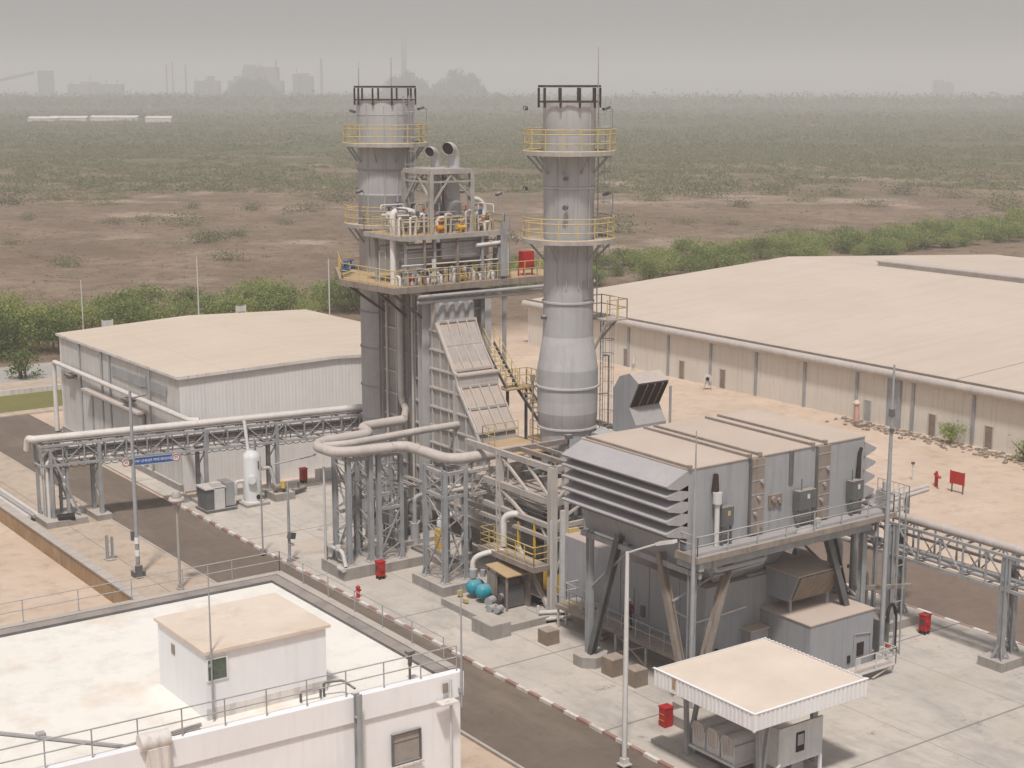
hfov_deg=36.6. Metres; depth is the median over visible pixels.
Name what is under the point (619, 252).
tree
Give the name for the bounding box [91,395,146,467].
roller door
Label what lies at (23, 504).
ground pipe
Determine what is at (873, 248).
tree
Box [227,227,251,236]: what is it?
scrub bush
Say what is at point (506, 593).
pump skid
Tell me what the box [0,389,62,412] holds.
grass verge
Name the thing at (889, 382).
roller door
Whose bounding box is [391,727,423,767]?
window
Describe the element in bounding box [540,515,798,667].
turbine enclosure
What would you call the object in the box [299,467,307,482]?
fire cabinet
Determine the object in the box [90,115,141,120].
shed
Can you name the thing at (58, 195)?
scrub bush
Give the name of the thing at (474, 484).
pipe bridge
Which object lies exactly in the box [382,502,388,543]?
junction box
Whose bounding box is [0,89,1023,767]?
ground
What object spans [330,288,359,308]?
tree
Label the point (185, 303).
tree
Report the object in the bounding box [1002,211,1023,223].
tree
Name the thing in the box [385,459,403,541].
standpipe
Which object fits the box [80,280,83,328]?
boundary pole
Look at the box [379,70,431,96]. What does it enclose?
tree clump
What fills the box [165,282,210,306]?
tree
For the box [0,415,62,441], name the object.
cross road
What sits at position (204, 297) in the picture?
tree
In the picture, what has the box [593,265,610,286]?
tree
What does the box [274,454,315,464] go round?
drain arm
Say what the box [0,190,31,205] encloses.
scrub bush
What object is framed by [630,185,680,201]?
scrub bush
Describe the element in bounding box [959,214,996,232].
tree
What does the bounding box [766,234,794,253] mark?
tree
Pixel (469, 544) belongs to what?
standpipe
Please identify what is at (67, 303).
tree
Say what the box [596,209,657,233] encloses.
scrub bush
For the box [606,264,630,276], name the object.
tree
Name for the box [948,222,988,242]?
tree
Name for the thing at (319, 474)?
crate
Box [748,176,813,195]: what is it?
scrub bush
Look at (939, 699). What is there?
plant apron
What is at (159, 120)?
shed
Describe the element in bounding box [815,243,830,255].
tree
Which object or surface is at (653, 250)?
tree
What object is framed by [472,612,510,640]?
concrete block
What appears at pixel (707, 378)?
hose reel stand
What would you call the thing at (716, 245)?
tree
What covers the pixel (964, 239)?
tree
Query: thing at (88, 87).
works building
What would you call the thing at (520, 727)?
road
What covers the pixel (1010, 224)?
tree
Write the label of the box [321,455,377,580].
trestle
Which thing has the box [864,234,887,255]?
tree
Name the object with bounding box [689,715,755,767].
oil cooler
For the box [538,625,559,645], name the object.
concrete block
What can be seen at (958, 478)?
signboard
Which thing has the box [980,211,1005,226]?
tree
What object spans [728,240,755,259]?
tree
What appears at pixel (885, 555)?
lightning mast
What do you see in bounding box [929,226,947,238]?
tree
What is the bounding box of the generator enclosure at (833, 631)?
[741,592,874,668]
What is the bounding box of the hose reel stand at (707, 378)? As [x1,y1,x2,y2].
[703,374,711,389]
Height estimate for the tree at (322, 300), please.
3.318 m
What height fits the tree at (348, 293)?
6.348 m
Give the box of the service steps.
[846,642,896,678]
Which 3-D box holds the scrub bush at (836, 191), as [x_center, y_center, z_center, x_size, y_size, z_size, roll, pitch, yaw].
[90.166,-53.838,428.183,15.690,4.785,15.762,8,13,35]
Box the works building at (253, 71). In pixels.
[242,60,279,80]
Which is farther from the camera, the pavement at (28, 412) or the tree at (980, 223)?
the tree at (980, 223)
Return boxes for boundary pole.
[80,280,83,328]
[196,256,199,314]
[328,259,329,314]
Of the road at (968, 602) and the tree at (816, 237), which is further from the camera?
the tree at (816, 237)
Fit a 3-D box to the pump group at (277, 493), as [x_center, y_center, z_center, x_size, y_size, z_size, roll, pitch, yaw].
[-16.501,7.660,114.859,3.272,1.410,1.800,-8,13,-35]
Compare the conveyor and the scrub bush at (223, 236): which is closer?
the scrub bush at (223, 236)
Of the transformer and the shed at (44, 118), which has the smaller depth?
the transformer
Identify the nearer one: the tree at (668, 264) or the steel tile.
the steel tile
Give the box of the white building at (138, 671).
[0,551,463,767]
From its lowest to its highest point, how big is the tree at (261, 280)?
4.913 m
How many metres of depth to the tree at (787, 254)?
270.47 m
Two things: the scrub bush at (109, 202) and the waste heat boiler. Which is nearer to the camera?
the waste heat boiler
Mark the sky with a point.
(507, 44)
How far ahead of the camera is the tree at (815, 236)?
278.50 m
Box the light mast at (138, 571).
[126,391,146,578]
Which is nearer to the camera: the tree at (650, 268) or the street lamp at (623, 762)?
the street lamp at (623, 762)
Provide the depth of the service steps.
79.81 m
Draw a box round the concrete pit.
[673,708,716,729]
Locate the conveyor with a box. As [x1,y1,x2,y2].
[0,71,54,97]
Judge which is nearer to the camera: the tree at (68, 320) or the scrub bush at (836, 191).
the tree at (68, 320)
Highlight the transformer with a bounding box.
[195,478,237,513]
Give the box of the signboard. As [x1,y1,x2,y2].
[949,470,964,494]
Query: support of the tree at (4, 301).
on the ground
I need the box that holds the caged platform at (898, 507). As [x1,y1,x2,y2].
[862,477,909,653]
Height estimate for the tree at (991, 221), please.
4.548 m
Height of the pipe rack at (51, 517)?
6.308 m
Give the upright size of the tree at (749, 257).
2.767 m
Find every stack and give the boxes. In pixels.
[342,70,428,502]
[522,47,627,472]
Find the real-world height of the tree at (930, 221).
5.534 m
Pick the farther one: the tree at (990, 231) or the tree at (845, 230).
the tree at (990, 231)
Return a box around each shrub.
[2,343,47,379]
[935,418,971,442]
[1008,434,1023,459]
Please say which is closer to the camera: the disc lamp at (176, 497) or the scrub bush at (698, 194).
the disc lamp at (176, 497)
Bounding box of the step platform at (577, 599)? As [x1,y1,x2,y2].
[563,580,608,640]
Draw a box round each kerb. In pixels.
[0,452,523,767]
[170,502,675,767]
[846,583,1023,645]
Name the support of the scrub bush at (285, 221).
on the ground
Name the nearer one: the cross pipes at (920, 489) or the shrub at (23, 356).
the cross pipes at (920, 489)
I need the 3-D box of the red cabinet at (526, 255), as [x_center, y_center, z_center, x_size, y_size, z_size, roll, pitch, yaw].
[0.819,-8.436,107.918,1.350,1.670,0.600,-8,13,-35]
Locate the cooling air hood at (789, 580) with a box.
[743,555,841,612]
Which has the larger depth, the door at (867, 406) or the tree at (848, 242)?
the tree at (848, 242)
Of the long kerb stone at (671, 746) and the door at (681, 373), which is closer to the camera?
the long kerb stone at (671, 746)
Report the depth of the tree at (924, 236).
292.23 m
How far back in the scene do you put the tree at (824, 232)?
295.27 m
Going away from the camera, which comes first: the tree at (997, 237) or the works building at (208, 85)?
the tree at (997, 237)
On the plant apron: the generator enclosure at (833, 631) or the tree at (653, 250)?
the generator enclosure at (833, 631)
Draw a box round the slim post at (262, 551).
[260,479,264,553]
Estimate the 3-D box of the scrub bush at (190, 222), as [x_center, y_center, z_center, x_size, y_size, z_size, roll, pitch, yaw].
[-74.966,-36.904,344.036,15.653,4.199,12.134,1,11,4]
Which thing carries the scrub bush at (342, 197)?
on the ground
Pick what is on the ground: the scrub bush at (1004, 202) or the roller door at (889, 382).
the scrub bush at (1004, 202)
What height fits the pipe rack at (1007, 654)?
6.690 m
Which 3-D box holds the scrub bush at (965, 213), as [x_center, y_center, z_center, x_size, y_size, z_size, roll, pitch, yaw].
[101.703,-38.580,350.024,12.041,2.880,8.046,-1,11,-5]
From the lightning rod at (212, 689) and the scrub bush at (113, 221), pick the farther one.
the scrub bush at (113, 221)
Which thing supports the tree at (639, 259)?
on the ground
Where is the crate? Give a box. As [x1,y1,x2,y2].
[315,466,331,480]
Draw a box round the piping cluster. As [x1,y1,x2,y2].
[792,533,911,651]
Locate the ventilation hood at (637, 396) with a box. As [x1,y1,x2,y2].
[590,369,671,435]
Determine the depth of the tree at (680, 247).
271.57 m
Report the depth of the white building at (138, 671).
59.72 m
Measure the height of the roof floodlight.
1.220 m
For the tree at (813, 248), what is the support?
on the ground
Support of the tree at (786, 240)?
on the ground
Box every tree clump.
[217,76,283,96]
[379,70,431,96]
[430,67,491,97]
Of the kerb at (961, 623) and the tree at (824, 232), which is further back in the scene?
the tree at (824, 232)
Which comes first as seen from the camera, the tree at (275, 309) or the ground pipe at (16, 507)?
the ground pipe at (16, 507)
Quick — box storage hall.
[55,309,362,493]
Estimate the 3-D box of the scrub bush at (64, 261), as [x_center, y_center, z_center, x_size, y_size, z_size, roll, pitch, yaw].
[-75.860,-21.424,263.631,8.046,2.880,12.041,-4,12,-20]
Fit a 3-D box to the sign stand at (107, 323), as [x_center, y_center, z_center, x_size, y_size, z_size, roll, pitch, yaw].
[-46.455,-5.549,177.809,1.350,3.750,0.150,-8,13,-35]
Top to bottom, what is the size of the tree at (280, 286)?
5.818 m
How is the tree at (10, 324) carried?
on the ground
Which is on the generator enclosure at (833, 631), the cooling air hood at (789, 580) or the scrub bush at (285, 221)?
the cooling air hood at (789, 580)
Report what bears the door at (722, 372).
in the warehouse
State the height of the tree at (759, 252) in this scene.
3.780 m
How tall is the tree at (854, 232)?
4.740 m
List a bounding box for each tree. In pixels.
[0,287,32,316]
[0,294,73,349]
[0,297,27,348]
[0,300,41,358]
[16,304,90,352]
[19,302,47,315]
[41,292,95,314]
[42,304,62,317]
[49,311,87,330]
[58,299,109,327]
[59,308,97,329]
[83,288,160,326]
[84,289,137,320]
[98,287,161,314]
[107,278,183,309]
[108,307,157,323]
[130,298,192,320]
[161,307,204,317]
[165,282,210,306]
[165,296,202,314]
[189,289,222,310]
[190,284,256,314]
[209,274,279,311]
[211,289,261,312]
[225,275,302,298]
[236,284,305,310]
[240,288,289,311]
[241,277,301,302]
[262,282,303,310]
[282,284,321,308]
[284,296,327,313]
[303,277,344,305]
[305,289,341,309]
[308,275,359,312]
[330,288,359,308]
[490,269,518,287]
[510,257,543,269]
[512,282,540,291]
[593,253,604,270]
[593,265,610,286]
[593,266,614,281]
[598,253,621,267]
[605,244,641,265]
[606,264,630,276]
[613,251,646,269]
[625,250,662,271]
[630,247,677,260]
[630,255,669,280]
[637,252,686,276]
[644,244,669,254]
[659,249,679,261]
[662,233,701,256]
[663,247,679,256]
[668,252,715,272]
[681,242,715,265]
[684,242,718,264]
[690,247,731,268]
[702,235,742,260]
[711,250,753,267]
[712,241,744,265]
[722,237,759,250]
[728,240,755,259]
[729,235,747,245]
[736,253,757,262]
[741,229,779,248]
[741,241,766,259]
[743,238,768,258]
[753,241,779,255]
[757,246,781,259]
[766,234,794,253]
[767,232,787,239]
[776,235,799,253]
[776,246,800,257]
[780,229,813,238]
[780,231,827,249]
[784,237,829,252]
[786,242,817,255]
[790,230,835,245]
[798,239,818,255]
[800,232,821,242]
[804,246,830,255]
[807,237,836,252]
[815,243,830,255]
[816,229,828,239]
[822,224,869,242]
[826,226,879,245]
[829,230,871,249]
[829,235,853,250]
[833,234,859,253]
[846,242,869,255]
[852,235,892,250]
[852,241,886,255]
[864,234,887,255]
[865,224,890,239]
[869,220,908,236]
[877,246,893,255]
[880,235,905,254]
[883,226,921,250]
[889,239,913,253]
[898,224,940,249]
[908,220,941,247]
[914,211,944,230]
[914,227,936,246]
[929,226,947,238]
[931,214,964,231]
[933,231,967,247]
[935,239,954,247]
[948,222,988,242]
[953,214,970,226]
[953,227,976,246]
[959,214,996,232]
[973,225,990,239]
[979,214,998,227]
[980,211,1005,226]
[985,225,1010,240]
[987,232,1011,242]
[991,220,1023,237]
[992,220,1023,240]
[996,205,1023,221]
[1002,208,1022,223]
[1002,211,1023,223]
[1007,211,1023,222]
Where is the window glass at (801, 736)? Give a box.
[798,733,803,745]
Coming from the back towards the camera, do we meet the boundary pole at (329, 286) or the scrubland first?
the scrubland
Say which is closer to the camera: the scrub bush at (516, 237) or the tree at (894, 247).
the tree at (894, 247)
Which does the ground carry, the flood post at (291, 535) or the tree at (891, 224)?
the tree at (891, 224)
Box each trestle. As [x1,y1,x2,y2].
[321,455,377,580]
[359,441,422,572]
[412,463,476,596]
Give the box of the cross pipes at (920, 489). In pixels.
[861,484,929,611]
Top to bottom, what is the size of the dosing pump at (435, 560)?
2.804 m
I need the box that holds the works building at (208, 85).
[194,75,220,96]
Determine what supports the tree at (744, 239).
on the ground
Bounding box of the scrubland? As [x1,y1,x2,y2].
[0,97,1023,236]
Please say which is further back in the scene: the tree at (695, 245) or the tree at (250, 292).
the tree at (695, 245)
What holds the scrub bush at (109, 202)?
on the ground
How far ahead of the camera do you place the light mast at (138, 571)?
95.32 m
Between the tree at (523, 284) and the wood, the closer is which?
the tree at (523, 284)
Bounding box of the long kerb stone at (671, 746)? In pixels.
[651,735,719,767]
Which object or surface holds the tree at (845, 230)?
on the ground
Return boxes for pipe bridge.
[439,458,537,496]
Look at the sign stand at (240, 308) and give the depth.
189.14 m
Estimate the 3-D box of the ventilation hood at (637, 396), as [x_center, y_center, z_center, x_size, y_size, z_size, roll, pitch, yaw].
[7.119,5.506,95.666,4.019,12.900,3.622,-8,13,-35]
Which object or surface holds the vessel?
on the plant apron
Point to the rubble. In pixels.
(928, 441)
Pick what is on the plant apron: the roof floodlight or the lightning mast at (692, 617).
the lightning mast at (692, 617)
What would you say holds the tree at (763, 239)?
on the ground
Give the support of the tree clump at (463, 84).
on the ground
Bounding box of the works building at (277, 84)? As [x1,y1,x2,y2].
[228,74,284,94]
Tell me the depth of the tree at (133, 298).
195.89 m
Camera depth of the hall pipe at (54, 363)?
127.51 m
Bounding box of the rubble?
[825,416,1023,469]
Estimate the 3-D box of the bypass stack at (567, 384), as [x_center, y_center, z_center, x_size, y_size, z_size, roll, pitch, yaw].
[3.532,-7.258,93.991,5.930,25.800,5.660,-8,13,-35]
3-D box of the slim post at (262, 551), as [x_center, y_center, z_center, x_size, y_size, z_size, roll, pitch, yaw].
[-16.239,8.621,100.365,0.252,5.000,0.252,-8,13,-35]
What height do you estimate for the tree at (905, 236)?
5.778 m
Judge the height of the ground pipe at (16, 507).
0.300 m
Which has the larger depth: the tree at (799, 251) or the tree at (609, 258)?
the tree at (799, 251)
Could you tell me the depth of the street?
164.49 m
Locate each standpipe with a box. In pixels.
[365,444,367,538]
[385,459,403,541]
[410,489,431,544]
[461,525,471,550]
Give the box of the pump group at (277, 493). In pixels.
[265,481,306,501]
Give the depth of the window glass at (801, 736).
67.41 m
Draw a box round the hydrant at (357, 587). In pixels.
[355,585,360,597]
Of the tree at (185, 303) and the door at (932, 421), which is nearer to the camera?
the door at (932, 421)
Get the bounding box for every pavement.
[0,377,61,390]
[0,406,62,417]
[0,453,213,596]
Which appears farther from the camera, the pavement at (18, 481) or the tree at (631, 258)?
the tree at (631, 258)
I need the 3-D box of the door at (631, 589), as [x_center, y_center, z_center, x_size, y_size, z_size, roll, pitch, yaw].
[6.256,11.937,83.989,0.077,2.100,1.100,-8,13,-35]
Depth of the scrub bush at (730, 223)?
338.63 m
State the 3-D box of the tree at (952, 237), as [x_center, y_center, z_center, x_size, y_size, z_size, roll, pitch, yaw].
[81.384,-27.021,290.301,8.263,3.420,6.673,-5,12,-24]
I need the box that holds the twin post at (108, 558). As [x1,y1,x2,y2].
[104,535,115,560]
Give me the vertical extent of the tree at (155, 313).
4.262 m
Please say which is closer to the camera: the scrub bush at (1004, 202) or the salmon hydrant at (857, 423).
the salmon hydrant at (857, 423)
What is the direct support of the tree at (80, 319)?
on the ground
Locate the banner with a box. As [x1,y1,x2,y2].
[122,453,179,466]
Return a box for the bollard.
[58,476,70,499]
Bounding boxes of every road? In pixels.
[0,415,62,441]
[0,439,663,767]
[517,435,1023,643]
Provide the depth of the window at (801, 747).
67.42 m
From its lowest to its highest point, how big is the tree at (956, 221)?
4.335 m
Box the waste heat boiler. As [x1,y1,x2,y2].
[335,142,595,551]
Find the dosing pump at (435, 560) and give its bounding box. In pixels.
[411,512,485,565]
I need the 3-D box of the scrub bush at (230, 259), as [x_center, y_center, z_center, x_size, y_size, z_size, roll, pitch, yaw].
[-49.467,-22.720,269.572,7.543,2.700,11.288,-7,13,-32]
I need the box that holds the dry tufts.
[0,185,1018,301]
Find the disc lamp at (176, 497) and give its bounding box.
[168,491,184,589]
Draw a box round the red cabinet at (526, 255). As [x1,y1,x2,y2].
[518,250,533,275]
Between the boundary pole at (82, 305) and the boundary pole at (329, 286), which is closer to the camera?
the boundary pole at (82, 305)
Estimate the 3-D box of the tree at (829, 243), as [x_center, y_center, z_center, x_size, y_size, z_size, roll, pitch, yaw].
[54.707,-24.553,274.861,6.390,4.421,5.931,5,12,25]
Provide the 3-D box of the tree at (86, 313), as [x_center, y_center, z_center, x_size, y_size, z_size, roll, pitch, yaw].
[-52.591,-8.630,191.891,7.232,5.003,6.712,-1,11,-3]
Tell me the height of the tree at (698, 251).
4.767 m
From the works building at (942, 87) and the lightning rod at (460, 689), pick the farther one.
the works building at (942, 87)
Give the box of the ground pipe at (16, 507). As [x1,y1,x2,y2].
[0,496,30,518]
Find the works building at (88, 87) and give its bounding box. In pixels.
[68,75,124,96]
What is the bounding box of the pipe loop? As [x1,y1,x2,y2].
[313,415,524,463]
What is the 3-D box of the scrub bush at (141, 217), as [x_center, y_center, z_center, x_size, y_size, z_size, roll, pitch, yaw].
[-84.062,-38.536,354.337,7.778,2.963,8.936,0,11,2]
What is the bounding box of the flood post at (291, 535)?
[285,481,295,563]
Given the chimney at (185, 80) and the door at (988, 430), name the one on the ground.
the chimney at (185, 80)
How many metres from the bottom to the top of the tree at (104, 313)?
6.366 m
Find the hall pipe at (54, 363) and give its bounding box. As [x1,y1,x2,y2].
[51,360,199,430]
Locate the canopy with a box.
[653,637,868,767]
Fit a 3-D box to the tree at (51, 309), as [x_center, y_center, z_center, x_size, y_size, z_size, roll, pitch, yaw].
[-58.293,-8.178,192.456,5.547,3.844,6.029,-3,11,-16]
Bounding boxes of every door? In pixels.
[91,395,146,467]
[620,583,634,623]
[623,348,626,365]
[678,360,684,379]
[719,368,725,388]
[863,399,871,421]
[885,378,902,428]
[927,413,936,436]
[983,425,993,449]
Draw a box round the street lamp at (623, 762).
[616,539,677,767]
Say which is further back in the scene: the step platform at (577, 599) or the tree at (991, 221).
the tree at (991, 221)
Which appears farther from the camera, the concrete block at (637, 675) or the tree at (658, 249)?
the tree at (658, 249)
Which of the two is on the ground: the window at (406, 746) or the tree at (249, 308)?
the tree at (249, 308)
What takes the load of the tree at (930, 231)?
on the ground
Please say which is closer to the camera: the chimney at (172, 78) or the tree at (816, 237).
the tree at (816, 237)
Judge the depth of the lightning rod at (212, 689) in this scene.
56.65 m
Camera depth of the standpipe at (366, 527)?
103.74 m
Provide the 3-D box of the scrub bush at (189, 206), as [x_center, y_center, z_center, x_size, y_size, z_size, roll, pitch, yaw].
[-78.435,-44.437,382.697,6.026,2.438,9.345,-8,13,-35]
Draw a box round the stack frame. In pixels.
[464,419,612,622]
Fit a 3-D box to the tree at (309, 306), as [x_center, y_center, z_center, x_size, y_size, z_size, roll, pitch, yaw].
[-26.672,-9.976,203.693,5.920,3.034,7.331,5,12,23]
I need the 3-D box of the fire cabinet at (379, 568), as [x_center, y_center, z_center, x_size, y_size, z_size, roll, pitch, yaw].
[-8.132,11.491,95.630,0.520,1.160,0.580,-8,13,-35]
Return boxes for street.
[0,361,60,382]
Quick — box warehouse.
[521,255,1023,455]
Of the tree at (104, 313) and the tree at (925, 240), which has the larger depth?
the tree at (925, 240)
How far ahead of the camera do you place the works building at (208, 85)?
3239.00 m
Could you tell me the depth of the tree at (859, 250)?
274.04 m
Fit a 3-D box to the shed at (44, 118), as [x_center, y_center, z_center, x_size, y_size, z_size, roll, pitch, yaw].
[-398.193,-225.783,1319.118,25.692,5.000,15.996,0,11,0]
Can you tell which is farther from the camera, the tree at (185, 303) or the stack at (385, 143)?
the tree at (185, 303)
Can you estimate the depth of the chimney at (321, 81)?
3235.62 m
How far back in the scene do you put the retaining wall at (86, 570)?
98.05 m
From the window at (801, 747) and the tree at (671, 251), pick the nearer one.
the window at (801, 747)
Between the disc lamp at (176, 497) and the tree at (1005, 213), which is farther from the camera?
the tree at (1005, 213)
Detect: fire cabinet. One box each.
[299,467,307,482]
[374,559,385,579]
[658,703,673,727]
[918,612,931,634]
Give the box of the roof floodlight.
[404,649,414,679]
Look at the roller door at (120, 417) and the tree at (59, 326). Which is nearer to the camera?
the roller door at (120, 417)
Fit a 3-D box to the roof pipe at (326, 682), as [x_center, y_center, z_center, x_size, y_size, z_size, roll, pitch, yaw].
[-7.058,11.729,59.235,2.150,0.598,0.712,-1,11,-7]
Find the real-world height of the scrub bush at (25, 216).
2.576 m
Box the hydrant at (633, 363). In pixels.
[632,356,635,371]
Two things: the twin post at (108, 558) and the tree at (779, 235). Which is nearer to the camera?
the twin post at (108, 558)
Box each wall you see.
[0,384,61,395]
[0,499,143,602]
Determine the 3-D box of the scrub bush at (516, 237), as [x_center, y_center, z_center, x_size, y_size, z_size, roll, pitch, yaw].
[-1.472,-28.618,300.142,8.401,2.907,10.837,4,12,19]
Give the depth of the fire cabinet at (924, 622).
85.88 m
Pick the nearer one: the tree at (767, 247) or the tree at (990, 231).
the tree at (767, 247)
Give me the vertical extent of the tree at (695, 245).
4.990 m
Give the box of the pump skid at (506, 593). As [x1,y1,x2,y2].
[441,548,564,631]
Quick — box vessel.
[234,420,275,507]
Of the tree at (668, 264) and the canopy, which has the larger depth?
the tree at (668, 264)
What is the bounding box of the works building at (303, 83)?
[292,67,313,97]
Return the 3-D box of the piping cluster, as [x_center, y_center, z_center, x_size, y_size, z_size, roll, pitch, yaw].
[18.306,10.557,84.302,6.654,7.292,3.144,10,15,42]
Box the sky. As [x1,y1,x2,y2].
[0,0,1023,89]
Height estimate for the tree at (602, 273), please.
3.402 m
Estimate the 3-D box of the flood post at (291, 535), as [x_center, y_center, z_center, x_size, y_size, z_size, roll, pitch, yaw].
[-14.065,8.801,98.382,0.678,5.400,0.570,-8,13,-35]
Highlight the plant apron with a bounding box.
[61,441,1023,767]
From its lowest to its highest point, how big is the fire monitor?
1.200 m
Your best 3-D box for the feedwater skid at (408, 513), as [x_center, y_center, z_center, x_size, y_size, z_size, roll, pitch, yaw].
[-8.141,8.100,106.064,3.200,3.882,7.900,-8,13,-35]
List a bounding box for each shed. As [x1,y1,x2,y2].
[27,116,59,120]
[59,116,89,120]
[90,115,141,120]
[145,116,174,122]
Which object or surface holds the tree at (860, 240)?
on the ground
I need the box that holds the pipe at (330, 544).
[323,467,347,572]
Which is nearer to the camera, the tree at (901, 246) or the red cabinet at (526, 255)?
the red cabinet at (526, 255)
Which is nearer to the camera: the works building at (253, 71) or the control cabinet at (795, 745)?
the control cabinet at (795, 745)
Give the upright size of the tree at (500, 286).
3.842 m
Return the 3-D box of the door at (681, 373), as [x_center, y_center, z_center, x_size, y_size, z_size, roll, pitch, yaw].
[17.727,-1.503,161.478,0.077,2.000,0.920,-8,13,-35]
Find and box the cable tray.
[0,722,201,747]
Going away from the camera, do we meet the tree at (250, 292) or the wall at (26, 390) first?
the wall at (26, 390)
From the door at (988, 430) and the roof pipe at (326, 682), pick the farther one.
the door at (988, 430)
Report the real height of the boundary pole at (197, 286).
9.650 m
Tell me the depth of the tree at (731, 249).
260.34 m
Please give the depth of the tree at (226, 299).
193.51 m
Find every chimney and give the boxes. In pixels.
[165,64,167,92]
[171,61,173,92]
[184,65,186,95]
[275,60,276,77]
[320,58,322,93]
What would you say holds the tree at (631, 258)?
on the ground
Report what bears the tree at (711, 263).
on the ground
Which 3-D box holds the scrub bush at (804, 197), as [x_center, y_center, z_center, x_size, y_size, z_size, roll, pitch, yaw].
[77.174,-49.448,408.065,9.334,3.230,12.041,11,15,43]
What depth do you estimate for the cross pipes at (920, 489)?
87.25 m
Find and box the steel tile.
[171,726,200,735]
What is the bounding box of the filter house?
[561,409,896,709]
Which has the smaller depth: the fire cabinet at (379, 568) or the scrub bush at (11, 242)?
the fire cabinet at (379, 568)
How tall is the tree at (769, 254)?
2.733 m
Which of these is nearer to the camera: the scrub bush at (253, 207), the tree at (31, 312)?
the tree at (31, 312)
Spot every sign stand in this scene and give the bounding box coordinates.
[101,319,112,326]
[235,305,245,312]
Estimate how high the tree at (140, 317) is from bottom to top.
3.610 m
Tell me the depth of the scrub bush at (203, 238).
301.01 m
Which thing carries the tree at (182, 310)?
on the ground
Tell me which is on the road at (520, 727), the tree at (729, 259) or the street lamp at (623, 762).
the street lamp at (623, 762)
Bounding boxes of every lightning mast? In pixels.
[689,431,696,708]
[872,365,894,660]
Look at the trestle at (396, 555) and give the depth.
97.58 m
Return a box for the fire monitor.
[934,471,940,486]
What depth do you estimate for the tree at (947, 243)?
290.13 m
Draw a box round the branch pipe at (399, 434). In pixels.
[323,421,459,446]
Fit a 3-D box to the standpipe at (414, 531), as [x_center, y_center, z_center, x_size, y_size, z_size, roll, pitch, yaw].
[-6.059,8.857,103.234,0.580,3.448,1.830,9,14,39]
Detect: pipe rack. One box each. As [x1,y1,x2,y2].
[23,404,363,528]
[840,501,1023,672]
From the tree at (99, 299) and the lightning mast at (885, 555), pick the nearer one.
the lightning mast at (885, 555)
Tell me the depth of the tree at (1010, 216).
327.57 m
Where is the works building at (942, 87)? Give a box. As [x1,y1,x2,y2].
[932,77,953,97]
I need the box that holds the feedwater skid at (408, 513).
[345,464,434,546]
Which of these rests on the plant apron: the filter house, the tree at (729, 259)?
the filter house
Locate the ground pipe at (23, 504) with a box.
[0,487,41,514]
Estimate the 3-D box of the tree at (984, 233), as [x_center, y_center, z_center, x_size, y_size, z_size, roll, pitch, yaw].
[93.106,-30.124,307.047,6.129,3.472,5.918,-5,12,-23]
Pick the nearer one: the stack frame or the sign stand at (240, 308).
the stack frame
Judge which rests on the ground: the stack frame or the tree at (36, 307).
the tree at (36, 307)
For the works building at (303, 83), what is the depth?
3233.36 m
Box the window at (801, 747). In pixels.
[796,730,804,751]
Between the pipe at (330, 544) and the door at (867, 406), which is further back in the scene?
the door at (867, 406)
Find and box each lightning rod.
[207,566,214,719]
[458,586,462,706]
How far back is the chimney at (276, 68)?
3231.89 m
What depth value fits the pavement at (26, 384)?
158.71 m
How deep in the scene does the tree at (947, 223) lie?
303.68 m
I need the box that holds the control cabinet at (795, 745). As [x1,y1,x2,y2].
[753,715,822,767]
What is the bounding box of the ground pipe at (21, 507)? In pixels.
[0,491,35,518]
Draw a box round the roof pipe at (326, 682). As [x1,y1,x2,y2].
[299,679,355,701]
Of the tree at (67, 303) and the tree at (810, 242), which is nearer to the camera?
the tree at (67, 303)
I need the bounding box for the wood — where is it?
[0,88,1023,106]
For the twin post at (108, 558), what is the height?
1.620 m
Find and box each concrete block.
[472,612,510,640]
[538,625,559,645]
[601,652,622,677]
[628,664,647,688]
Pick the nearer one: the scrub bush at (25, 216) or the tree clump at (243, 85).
the scrub bush at (25, 216)
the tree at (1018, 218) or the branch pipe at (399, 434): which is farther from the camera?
the tree at (1018, 218)
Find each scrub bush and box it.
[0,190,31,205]
[1,238,30,244]
[9,211,40,219]
[32,184,79,200]
[46,251,89,268]
[79,196,120,205]
[94,217,123,223]
[128,214,162,221]
[141,210,207,225]
[175,228,236,243]
[181,201,199,208]
[189,222,248,240]
[204,249,251,262]
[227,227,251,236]
[237,200,271,210]
[273,218,295,224]
[279,200,324,212]
[311,189,356,203]
[489,229,522,243]
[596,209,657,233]
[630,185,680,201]
[665,180,740,198]
[666,215,700,223]
[722,196,753,207]
[724,219,741,225]
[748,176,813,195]
[785,190,827,202]
[807,182,863,196]
[852,197,893,206]
[876,177,930,195]
[921,181,984,198]
[942,208,987,220]
[972,187,1023,206]
[975,193,1023,210]
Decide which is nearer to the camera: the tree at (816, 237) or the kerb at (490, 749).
the kerb at (490, 749)
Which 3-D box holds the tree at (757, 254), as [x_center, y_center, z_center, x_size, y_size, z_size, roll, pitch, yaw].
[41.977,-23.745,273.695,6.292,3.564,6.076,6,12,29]
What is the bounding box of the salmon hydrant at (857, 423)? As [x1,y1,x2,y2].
[853,400,867,427]
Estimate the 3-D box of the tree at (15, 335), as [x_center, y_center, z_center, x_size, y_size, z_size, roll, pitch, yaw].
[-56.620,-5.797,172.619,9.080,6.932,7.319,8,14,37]
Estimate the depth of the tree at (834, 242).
284.81 m
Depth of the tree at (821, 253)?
268.43 m
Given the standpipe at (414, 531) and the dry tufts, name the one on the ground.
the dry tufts
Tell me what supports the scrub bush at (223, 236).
on the ground

